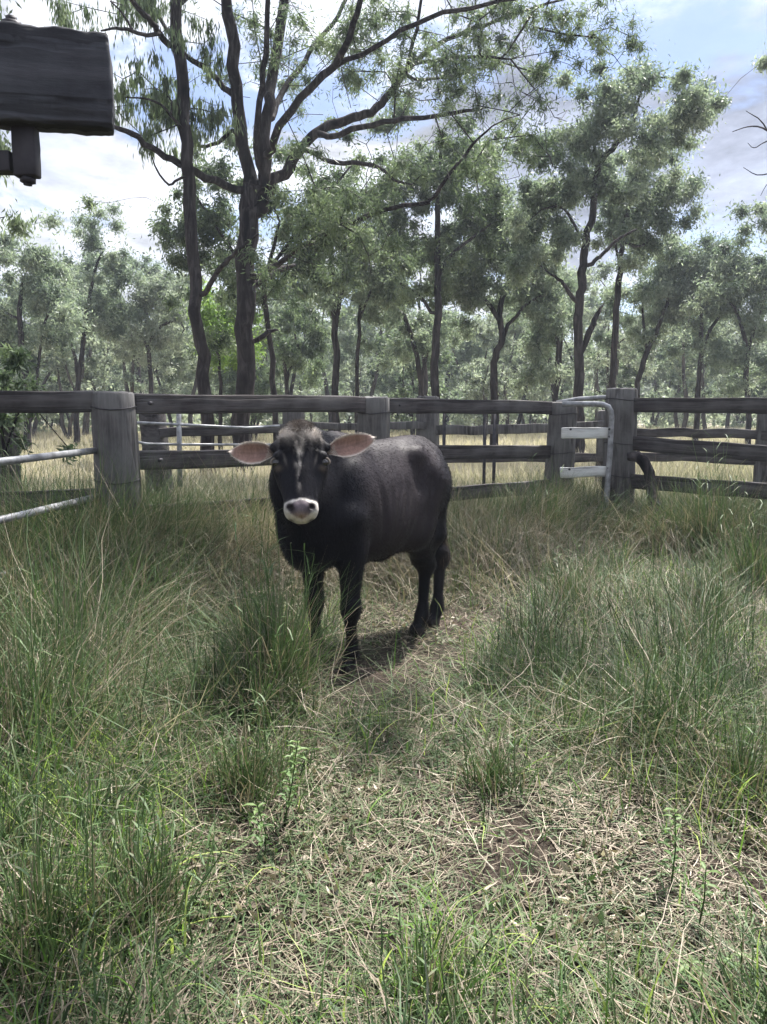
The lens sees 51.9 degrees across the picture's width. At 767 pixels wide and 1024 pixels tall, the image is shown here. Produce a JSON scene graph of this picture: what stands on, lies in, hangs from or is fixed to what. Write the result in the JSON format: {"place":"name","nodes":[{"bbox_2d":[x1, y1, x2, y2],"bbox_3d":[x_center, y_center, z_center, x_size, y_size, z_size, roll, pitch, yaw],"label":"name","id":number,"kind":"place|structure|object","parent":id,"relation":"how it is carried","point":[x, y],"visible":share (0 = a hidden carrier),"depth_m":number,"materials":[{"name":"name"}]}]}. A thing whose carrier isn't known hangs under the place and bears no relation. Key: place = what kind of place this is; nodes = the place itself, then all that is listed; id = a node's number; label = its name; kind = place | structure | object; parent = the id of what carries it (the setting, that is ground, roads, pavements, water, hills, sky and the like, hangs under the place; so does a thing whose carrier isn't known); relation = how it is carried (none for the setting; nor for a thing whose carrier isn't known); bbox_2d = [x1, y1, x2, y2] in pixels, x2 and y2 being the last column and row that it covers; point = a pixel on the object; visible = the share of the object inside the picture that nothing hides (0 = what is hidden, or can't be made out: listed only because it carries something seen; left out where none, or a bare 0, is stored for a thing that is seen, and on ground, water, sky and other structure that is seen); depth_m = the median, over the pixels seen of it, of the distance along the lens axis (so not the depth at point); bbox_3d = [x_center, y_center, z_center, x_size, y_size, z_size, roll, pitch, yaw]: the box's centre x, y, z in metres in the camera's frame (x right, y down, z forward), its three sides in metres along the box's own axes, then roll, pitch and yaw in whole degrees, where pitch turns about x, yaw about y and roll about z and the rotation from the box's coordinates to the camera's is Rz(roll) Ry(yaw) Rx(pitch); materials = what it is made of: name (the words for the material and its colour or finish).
{"place":"outdoors","nodes":[
{"label":"outdoors","id":0,"kind":"place"},
{"bbox_2d":[0,21,114,135],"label":"timber beam","id":1,"kind":"structure","parent":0,"point":[56,79],"depth_m":1.75,"materials":[{"name":"wood"}]},
{"bbox_2d":[0,14,40,186],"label":"iron strap","id":2,"kind":"object","parent":1,"relation":"attached to","point":[21,161],"visible":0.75,"depth_m":1.77,"materials":[{"name":"metal"}]},
{"bbox_2d":[0,459,766,1023],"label":"yard grass","id":3,"kind":"structure","parent":0,"point":[98,633],"depth_m":3.39,"materials":[{"name":"plant"}]},
{"bbox_2d":[0,357,766,1023],"bbox_3d":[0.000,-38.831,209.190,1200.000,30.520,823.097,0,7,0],"label":"ground","id":4,"kind":"structure","parent":0,"point":[364,665],"depth_m":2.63,"materials":[{"name":"plant"}]},
{"bbox_2d":[0,278,32,380],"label":"gum tree","id":5,"kind":"object","parent":4,"relation":"on","point":[5,291],"visible":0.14,"depth_m":35.97,"materials":[{"name":"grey plant"}]},
{"bbox_2d":[0,0,42,241],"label":"gum tree","id":6,"kind":"object","parent":4,"relation":"on","point":[16,224],"visible":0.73,"depth_m":13.53,"materials":[{"name":"green plant"}]},
{"bbox_2d":[0,342,80,489],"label":"shrub","id":7,"kind":"object","parent":4,"relation":"on","point":[16,357],"visible":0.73,"depth_m":8.15,"materials":[{"name":"green plant"}]},
{"bbox_2d":[0,427,87,514],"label":"grass tussock","id":8,"kind":"object","parent":4,"relation":"on","point":[22,471],"depth_m":7.84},
{"bbox_2d":[0,429,91,527],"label":"grass tussock","id":9,"kind":"object","parent":4,"relation":"on","point":[34,478],"depth_m":6.22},
{"bbox_2d":[0,207,98,454],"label":"gum tree","id":10,"kind":"object","parent":4,"relation":"on","point":[48,293],"visible":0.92,"depth_m":25.25,"materials":[{"name":"green plant"}]},
{"bbox_2d":[0,292,102,435],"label":"gum tree","id":11,"kind":"object","parent":4,"relation":"on","point":[34,426],"visible":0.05,"depth_m":39.70,"materials":[{"name":"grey plant"}]},
{"bbox_2d":[41,358,90,428],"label":"gum tree","id":12,"kind":"object","parent":4,"relation":"on","point":[54,381],"visible":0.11,"depth_m":42.72,"materials":[{"name":"green plant"}]},
{"bbox_2d":[30,331,115,439],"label":"gum tree","id":13,"kind":"object","parent":4,"relation":"on","point":[53,365],"visible":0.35,"depth_m":35.62,"materials":[{"name":"green plant"}]},
{"bbox_2d":[35,250,131,437],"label":"gum tree","id":14,"kind":"object","parent":4,"relation":"on","point":[85,423],"visible":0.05,"depth_m":38.95,"materials":[{"name":"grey plant"}]},
{"bbox_2d":[24,196,156,446],"bbox_3d":[-10.879,-6.977,29.343,5.311,9.638,3.766,-4,8,-26],"label":"gum tree","id":15,"kind":"object","parent":4,"relation":"on","point":[101,302],"visible":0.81,"depth_m":29.23,"materials":[{"name":"green plant"}]},
{"bbox_2d":[0,568,192,771],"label":"grass tussock","id":16,"kind":"object","parent":4,"relation":"on","point":[13,692],"depth_m":3.07,"materials":[{"name":"plant"}]},
{"bbox_2d":[84,304,135,389],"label":"gum tree","id":17,"kind":"object","parent":4,"relation":"on","point":[114,368],"visible":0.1,"depth_m":45.72,"materials":[{"name":"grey plant"}]},
{"bbox_2d":[0,765,244,1020],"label":"grass tussock","id":18,"kind":"object","parent":4,"relation":"on","point":[37,886],"depth_m":2.06,"materials":[{"name":"plant"}]},
{"bbox_2d":[70,270,189,439],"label":"gum tree","id":19,"kind":"object","parent":4,"relation":"on","point":[127,377],"visible":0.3,"depth_m":33.44,"materials":[{"name":"green plant"}]},
{"bbox_2d":[81,250,180,392],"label":"gum tree","id":20,"kind":"object","parent":4,"relation":"on","point":[144,265],"visible":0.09,"depth_m":42.80,"materials":[{"name":"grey plant"}]},
{"bbox_2d":[15,758,277,971],"bbox_3d":[-0.718,0.940,2.197,0.685,0.460,0.800,-5,9,-33],"label":"grass tussock","id":21,"kind":"object","parent":4,"relation":"on","point":[139,877],"depth_m":2.21,"materials":[{"name":"plant"}]},
{"bbox_2d":[40,0,258,474],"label":"ironbark tree","id":22,"kind":"object","parent":4,"relation":"on","point":[164,110],"visible":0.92,"depth_m":14.14,"materials":[{"name":"green plant"}]},
{"bbox_2d":[122,340,190,391],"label":"gum tree","id":23,"kind":"object","parent":4,"relation":"on","point":[143,371],"visible":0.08,"depth_m":48.91,"materials":[{"name":"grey plant"}]},
{"bbox_2d":[89,267,230,393],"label":"gum tree","id":24,"kind":"object","parent":4,"relation":"on","point":[144,297],"visible":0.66,"depth_m":29.30,"materials":[{"name":"green plant"}]},
{"bbox_2d":[138,318,197,439],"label":"gum tree","id":25,"kind":"object","parent":4,"relation":"on","point":[163,387],"visible":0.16,"depth_m":38.98,"materials":[{"name":"green plant"}]},
{"bbox_2d":[145,267,235,439],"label":"gum tree","id":26,"kind":"object","parent":4,"relation":"on","point":[180,374],"visible":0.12,"depth_m":36.11,"materials":[{"name":"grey plant"}]},
{"bbox_2d":[137,414,279,486],"bbox_3d":[-1.993,-0.743,9.033,1.747,0.871,0.081,-4,9,-30],"label":"pipe barrier","id":27,"kind":"object","parent":4,"relation":"on","point":[178,424],"visible":0.72,"depth_m":8.88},
{"bbox_2d":[107,684,347,826],"bbox_3d":[-0.555,0.837,2.926,0.893,0.444,0.771,0,7,0],"label":"grass tussock","id":28,"kind":"object","parent":4,"relation":"on","point":[247,772],"depth_m":2.90,"materials":[{"name":"plant"}]},
{"bbox_2d":[179,268,277,449],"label":"sapling","id":29,"kind":"object","parent":4,"relation":"on","point":[211,315],"visible":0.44,"depth_m":23.58,"materials":[{"name":"green plant"}]},
{"bbox_2d":[180,324,284,424],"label":"gum tree","id":30,"kind":"object","parent":4,"relation":"on","point":[262,386],"visible":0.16,"depth_m":32.83,"materials":[{"name":"green plant"}]},
{"bbox_2d":[120,600,360,754],"bbox_3d":[-0.590,0.683,3.494,1.037,0.576,1.048,0,7,0],"label":"grass tussock","id":31,"kind":"object","parent":4,"relation":"on","point":[250,670],"depth_m":3.48,"materials":[{"name":"plant"}]},
{"bbox_2d":[75,108,428,441],"bbox_3d":[-3.319,-5.297,19.617,8.844,8.680,4.225,1,7,8],"label":"wattle tree","id":32,"kind":"object","parent":4,"relation":"on","point":[213,221],"visible":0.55,"depth_m":19.40,"materials":[{"name":"green plant"}]},
{"bbox_2d":[229,363,279,440],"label":"gum tree","id":33,"kind":"object","parent":4,"relation":"on","point":[254,417],"visible":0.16,"depth_m":35.94,"materials":[{"name":"green plant"}]},
{"bbox_2d":[122,507,394,757],"bbox_3d":[-0.568,0.461,3.673,1.279,0.986,1.392,0,7,0],"label":"grass tussock","id":34,"kind":"object","parent":4,"relation":"on","point":[269,621],"depth_m":3.73,"materials":[{"name":"plant"}]},
{"bbox_2d":[242,802,274,856],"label":"leafy weed","id":35,"kind":"object","parent":4,"relation":"on","point":[260,826],"visible":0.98,"depth_m":2.53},
{"bbox_2d":[256,302,314,420],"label":"gum tree","id":36,"kind":"object","parent":4,"relation":"on","point":[297,375],"visible":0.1,"depth_m":43.15,"materials":[{"name":"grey plant"}]},
{"bbox_2d":[0,390,576,531],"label":"rail fence","id":37,"kind":"object","parent":4,"relation":"on","point":[113,414],"visible":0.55,"depth_m":6.38,"materials":[{"name":"wood"}]},
{"bbox_2d":[0,447,97,577],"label":"pipe gate","id":38,"kind":"structure","parent":37,"relation":"attached to","point":[33,458],"depth_m":4.96,"materials":[{"name":"metal"}]},
{"bbox_2d":[556,395,613,515],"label":"yard gate","id":39,"kind":"structure","parent":37,"relation":"attached to","point":[590,433],"depth_m":8.55,"materials":[{"name":"metal"}]},
{"bbox_2d":[277,740,308,824],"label":"leafy weed","id":40,"kind":"object","parent":4,"relation":"on","point":[291,779],"visible":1,"depth_m":2.68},
{"bbox_2d":[259,279,329,412],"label":"gum tree","id":41,"kind":"object","parent":4,"relation":"on","point":[279,304],"visible":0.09,"depth_m":33.76,"materials":[{"name":"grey plant"}]},
{"bbox_2d":[252,297,353,394],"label":"gum tree","id":42,"kind":"object","parent":4,"relation":"on","point":[287,355],"visible":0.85,"depth_m":28.48,"materials":[{"name":"green plant"}]},
{"bbox_2d":[256,300,351,412],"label":"gum tree","id":43,"kind":"object","parent":4,"relation":"on","point":[330,359],"visible":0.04,"depth_m":46.09,"materials":[{"name":"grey plant"}]},
{"bbox_2d":[299,261,359,430],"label":"gum tree","id":44,"kind":"object","parent":4,"relation":"on","point":[344,327],"visible":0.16,"depth_m":38.48,"materials":[{"name":"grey plant"}]},
{"bbox_2d":[259,170,408,431],"bbox_3d":[-1.145,-5.842,23.449,4.750,8.837,3.418,-6,10,-40],"label":"gum tree","id":45,"kind":"object","parent":4,"relation":"on","point":[326,302],"visible":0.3,"depth_m":23.36,"materials":[{"name":"green plant"}]},
{"bbox_2d":[228,418,452,675],"bbox_3d":[-0.081,0.154,4.579,0.752,1.411,1.899,6,9,38],"label":"bull","id":46,"kind":"object","parent":4,"relation":"on","point":[359,500],"visible":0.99,"depth_m":4.25,"materials":[{"name":"black"}]},
{"bbox_2d":[327,358,376,433],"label":"gum tree","id":47,"kind":"object","parent":4,"relation":"on","point":[362,370],"visible":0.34,"depth_m":46.56,"materials":[{"name":"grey plant"}]},
{"bbox_2d":[325,289,414,396],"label":"gum tree","id":48,"kind":"object","parent":4,"relation":"on","point":[350,349],"visible":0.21,"depth_m":41.57,"materials":[{"name":"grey plant"}]},
{"bbox_2d":[0,512,766,1023],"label":"tangled stems","id":49,"kind":"object","parent":4,"relation":"on","point":[486,824],"visible":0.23,"depth_m":2.65,"materials":[{"name":"green plant"}]},
{"bbox_2d":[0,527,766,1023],"bbox_3d":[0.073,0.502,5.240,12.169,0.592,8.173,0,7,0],"label":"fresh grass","id":50,"kind":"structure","parent":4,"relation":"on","point":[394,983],"depth_m":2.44,"materials":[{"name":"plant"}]},
{"bbox_2d":[0,546,766,1023],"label":"ground cover","id":51,"kind":"object","parent":4,"relation":"on","point":[546,832],"visible":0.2,"depth_m":2.64,"materials":[{"name":"green plant"}]},
{"bbox_2d":[0,396,766,503],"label":"rail fence","id":52,"kind":"object","parent":4,"relation":"on","point":[428,426],"visible":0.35,"depth_m":11.61,"materials":[{"name":"wood"}]},
{"bbox_2d":[344,211,429,433],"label":"gum tree","id":53,"kind":"object","parent":4,"relation":"on","point":[381,289],"visible":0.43,"depth_m":24.08,"materials":[{"name":"green plant"}]},
{"bbox_2d":[15,371,760,435],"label":"undergrowth","id":54,"kind":"object","parent":4,"relation":"on","point":[667,421],"visible":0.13,"depth_m":46.04,"materials":[{"name":"plant"}]},
{"bbox_2d":[364,359,420,431],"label":"gum tree","id":55,"kind":"object","parent":4,"relation":"on","point":[372,374],"visible":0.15,"depth_m":47.29,"materials":[{"name":"green plant"}]},
{"bbox_2d":[114,0,675,476],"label":"ironbark tree","id":56,"kind":"object","parent":4,"relation":"on","point":[258,192],"visible":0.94,"depth_m":14.81,"materials":[{"name":"green plant"}]},
{"bbox_2d":[340,264,469,395],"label":"gum tree","id":57,"kind":"object","parent":4,"relation":"on","point":[416,344],"visible":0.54,"depth_m":27.39,"materials":[{"name":"green plant"}]},
{"bbox_2d":[367,330,455,434],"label":"gum tree","id":58,"kind":"object","parent":4,"relation":"on","point":[447,358],"visible":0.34,"depth_m":38.45,"materials":[{"name":"green plant"}]},
{"bbox_2d":[374,336,448,431],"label":"gum tree","id":59,"kind":"object","parent":4,"relation":"on","point":[386,382],"visible":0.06,"depth_m":44.69,"materials":[{"name":"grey plant"}]},
{"bbox_2d":[373,236,475,398],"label":"gum tree","id":60,"kind":"object","parent":4,"relation":"on","point":[457,394],"visible":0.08,"depth_m":33.20,"materials":[{"name":"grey plant"}]},
{"bbox_2d":[387,307,464,424],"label":"gum tree","id":61,"kind":"object","parent":4,"relation":"on","point":[449,383],"visible":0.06,"depth_m":46.73,"materials":[{"name":"green plant"}]},
{"bbox_2d":[364,85,528,398],"bbox_3d":[1.901,-6.455,22.569,5.201,10.281,4.449,0,7,0],"label":"gum tree","id":62,"kind":"object","parent":4,"relation":"on","point":[439,258],"visible":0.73,"depth_m":22.17,"materials":[{"name":"green plant"}]},
{"bbox_2d":[304,883,594,1023],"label":"grass tussock","id":63,"kind":"object","parent":4,"relation":"on","point":[433,970],"depth_m":1.96,"materials":[{"name":"plant"}]},
{"bbox_2d":[441,311,513,435],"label":"gum tree","id":64,"kind":"object","parent":4,"relation":"on","point":[466,356],"visible":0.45,"depth_m":43.40,"materials":[{"name":"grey plant"}]},
{"bbox_2d":[452,354,515,439],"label":"gum tree","id":65,"kind":"object","parent":4,"relation":"on","point":[476,389],"visible":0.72,"depth_m":34.64,"materials":[{"name":"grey plant"}]},
{"bbox_2d":[397,713,572,824],"bbox_3d":[0.443,0.938,3.061,0.698,0.243,0.590,-3,8,-21],"label":"grass tussock","id":66,"kind":"object","parent":4,"relation":"on","point":[486,769],"depth_m":3.01,"materials":[{"name":"plant"}]},
{"bbox_2d":[420,135,577,444],"bbox_3d":[3.641,-6.716,24.797,5.338,10.122,3.606,0,7,0],"label":"gum tree","id":67,"kind":"object","parent":4,"relation":"on","point":[474,290],"visible":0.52,"depth_m":24.34,"materials":[{"name":"green plant"}]},
{"bbox_2d":[476,296,532,437],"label":"gum tree","id":68,"kind":"object","parent":4,"relation":"on","point":[509,343],"visible":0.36,"depth_m":37.90,"materials":[{"name":"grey plant"}]},
{"bbox_2d":[469,296,547,434],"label":"gum tree","id":69,"kind":"object","parent":4,"relation":"on","point":[484,339],"visible":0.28,"depth_m":39.81,"materials":[{"name":"green plant"}]},
{"bbox_2d":[498,266,595,401],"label":"gum tree","id":70,"kind":"object","parent":4,"relation":"on","point":[557,340],"visible":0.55,"depth_m":25.48,"materials":[{"name":"green plant"}]},
{"bbox_2d":[511,316,590,400],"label":"gum tree","id":71,"kind":"object","parent":4,"relation":"on","point":[567,379],"visible":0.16,"depth_m":40.85,"materials":[{"name":"green plant"}]},
{"bbox_2d":[526,265,592,401],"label":"gum tree","id":72,"kind":"object","parent":4,"relation":"on","point":[566,387],"visible":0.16,"depth_m":34.53,"materials":[{"name":"green plant"}]},
{"bbox_2d":[499,453,626,546],"bbox_3d":[1.616,-0.113,7.671,1.430,0.942,1.575,4,9,31],"label":"grass tussock","id":73,"kind":"object","parent":4,"relation":"on","point":[554,507],"depth_m":7.65,"materials":[{"name":"plant"}]},
{"bbox_2d":[522,537,622,612],"bbox_3d":[1.264,0.436,5.384,0.714,0.534,0.690,6,9,37],"label":"grass tussock","id":74,"kind":"object","parent":4,"relation":"on","point":[562,584],"depth_m":5.40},
{"bbox_2d":[542,283,611,400],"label":"gum tree","id":75,"kind":"object","parent":4,"relation":"on","point":[588,298],"visible":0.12,"depth_m":50.85,"materials":[{"name":"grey plant"}]},
{"bbox_2d":[551,255,637,420],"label":"gum tree","id":76,"kind":"object","parent":4,"relation":"on","point":[605,269],"visible":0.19,"depth_m":37.62,"materials":[{"name":"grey plant"}]},
{"bbox_2d":[572,349,649,413],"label":"gum tree","id":77,"kind":"object","parent":4,"relation":"on","point":[627,371],"visible":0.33,"depth_m":41.68,"materials":[{"name":"green plant"}]},
{"bbox_2d":[565,279,673,411],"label":"gum tree","id":78,"kind":"object","parent":4,"relation":"on","point":[604,359],"visible":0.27,"depth_m":33.54,"materials":[{"name":"green plant"}]},
{"bbox_2d":[488,39,766,452],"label":"gum tree","id":79,"kind":"object","parent":4,"relation":"on","point":[699,107],"visible":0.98,"depth_m":18.84,"materials":[{"name":"green plant"}]},
{"bbox_2d":[627,451,667,541],"bbox_3d":[2.778,-0.172,8.166,0.234,0.897,0.774,-2,8,-12],"label":"dead branch","id":80,"kind":"object","parent":4,"relation":"on","point":[641,460],"visible":0.61,"depth_m":8.27,"materials":[{"name":"wood"}]},
{"bbox_2d":[581,134,719,387],"bbox_3d":[7.156,-5.939,22.382,4.075,9.182,3.482,7,10,43],"label":"gum tree","id":81,"kind":"object","parent":4,"relation":"on","point":[656,214],"visible":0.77,"depth_m":21.82,"materials":[{"name":"green plant"}]},
{"bbox_2d":[589,228,731,424],"bbox_3d":[9.208,-5.795,26.855,4.590,7.668,3.453,2,8,12],"label":"gum tree","id":82,"kind":"object","parent":4,"relation":"on","point":[642,291],"visible":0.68,"depth_m":26.25,"materials":[{"name":"green plant"}]},
{"bbox_2d":[640,357,690,427],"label":"gum tree","id":83,"kind":"object","parent":4,"relation":"on","point":[647,381],"visible":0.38,"depth_m":47.90,"materials":[{"name":"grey plant"}]},
{"bbox_2d":[658,807,685,891],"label":"leafy weed","id":84,"kind":"object","parent":4,"relation":"on","point":[674,857],"visible":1,"depth_m":2.41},
{"bbox_2d":[645,312,708,427],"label":"gum tree","id":85,"kind":"object","parent":4,"relation":"on","point":[679,382],"visible":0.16,"depth_m":41.37,"materials":[{"name":"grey plant"}]},
{"bbox_2d":[601,387,766,531],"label":"rail fence","id":86,"kind":"object","parent":4,"relation":"on","point":[627,404],"visible":0.76,"depth_m":8.36,"materials":[{"name":"wood"}]},
{"bbox_2d":[648,316,730,427],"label":"gum tree","id":87,"kind":"object","parent":4,"relation":"on","point":[685,380],"visible":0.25,"depth_m":35.67,"materials":[{"name":"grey plant"}]},
{"bbox_2d":[614,685,766,829],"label":"grass tussock","id":88,"kind":"object","parent":4,"relation":"on","point":[741,755],"depth_m":2.97,"materials":[{"name":"plant"}]},
{"bbox_2d":[675,954,705,984],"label":"leafy weed","id":89,"kind":"object","parent":4,"relation":"on","point":[687,967],"visible":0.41,"depth_m":1.98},
{"bbox_2d":[621,218,764,439],"bbox_3d":[10.167,-5.777,26.297,4.553,7.748,3.936,0,7,0],"label":"gum tree","id":90,"kind":"object","parent":4,"relation":"on","point":[690,306],"visible":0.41,"depth_m":26.09,"materials":[{"name":"green plant"}]},
{"bbox_2d":[625,431,766,565],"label":"grass tussock","id":91,"kind":"object","parent":4,"relation":"on","point":[707,514],"depth_m":7.34,"materials":[{"name":"plant"}]},
{"bbox_2d":[686,861,720,929],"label":"leafy weed","id":92,"kind":"object","parent":4,"relation":"on","point":[703,886],"visible":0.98,"depth_m":2.22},
{"bbox_2d":[655,314,752,428],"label":"gum tree","id":93,"kind":"object","parent":4,"relation":"on","point":[705,381],"visible":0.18,"depth_m":37.92,"materials":[{"name":"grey plant"}]},
{"bbox_2d":[649,550,766,633],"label":"grass tussock","id":94,"kind":"object","parent":4,"relation":"on","point":[710,587],"depth_m":5.06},
{"bbox_2d":[656,194,766,443],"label":"gum tree","id":95,"kind":"object","parent":4,"relation":"on","point":[748,281],"visible":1,"depth_m":24.38,"materials":[{"name":"green plant"}]},
{"bbox_2d":[671,478,766,596],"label":"grass tussock","id":96,"kind":"object","parent":4,"relation":"on","point":[746,553],"depth_m":6.18,"materials":[{"name":"plant"}]},
{"bbox_2d":[690,318,766,427],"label":"gum tree","id":97,"kind":"object","parent":4,"relation":"on","point":[727,420],"visible":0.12,"depth_m":40.62,"materials":[{"name":"green plant"}]},
{"bbox_2d":[712,951,751,999],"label":"leafy weed","id":98,"kind":"object","parent":4,"relation":"on","point":[728,957],"visible":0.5,"depth_m":1.97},
{"bbox_2d":[726,365,766,427],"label":"gum tree","id":99,"kind":"object","parent":4,"relation":"on","point":[761,386],"visible":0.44,"depth_m":33.26,"materials":[{"name":"green plant"}]},
{"bbox_2d":[0,417,766,762],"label":"tall grass","id":100,"kind":"structure","parent":0,"point":[186,521],"depth_m":5.81,"materials":[{"name":"plant"}]},
{"bbox_2d":[0,0,766,356],"label":"sky","id":101,"kind":"structure","parent":0,"point":[726,35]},
{"bbox_2d":[15,329,760,422],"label":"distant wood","id":102,"kind":"object","parent":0,"point":[646,388],"depth_m":84.62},
{"bbox_2d":[18,422,766,508],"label":"paddock grass","id":103,"kind":"structure","parent":0,"point":[45,443],"depth_m":16.62,"materials":[{"name":"plant"}]},
{"bbox_2d":[21,467,766,522],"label":"verge grass","id":104,"kind":"structure","parent":0,"point":[452,486],"depth_m":11.61,"materials":[{"name":"plant"}]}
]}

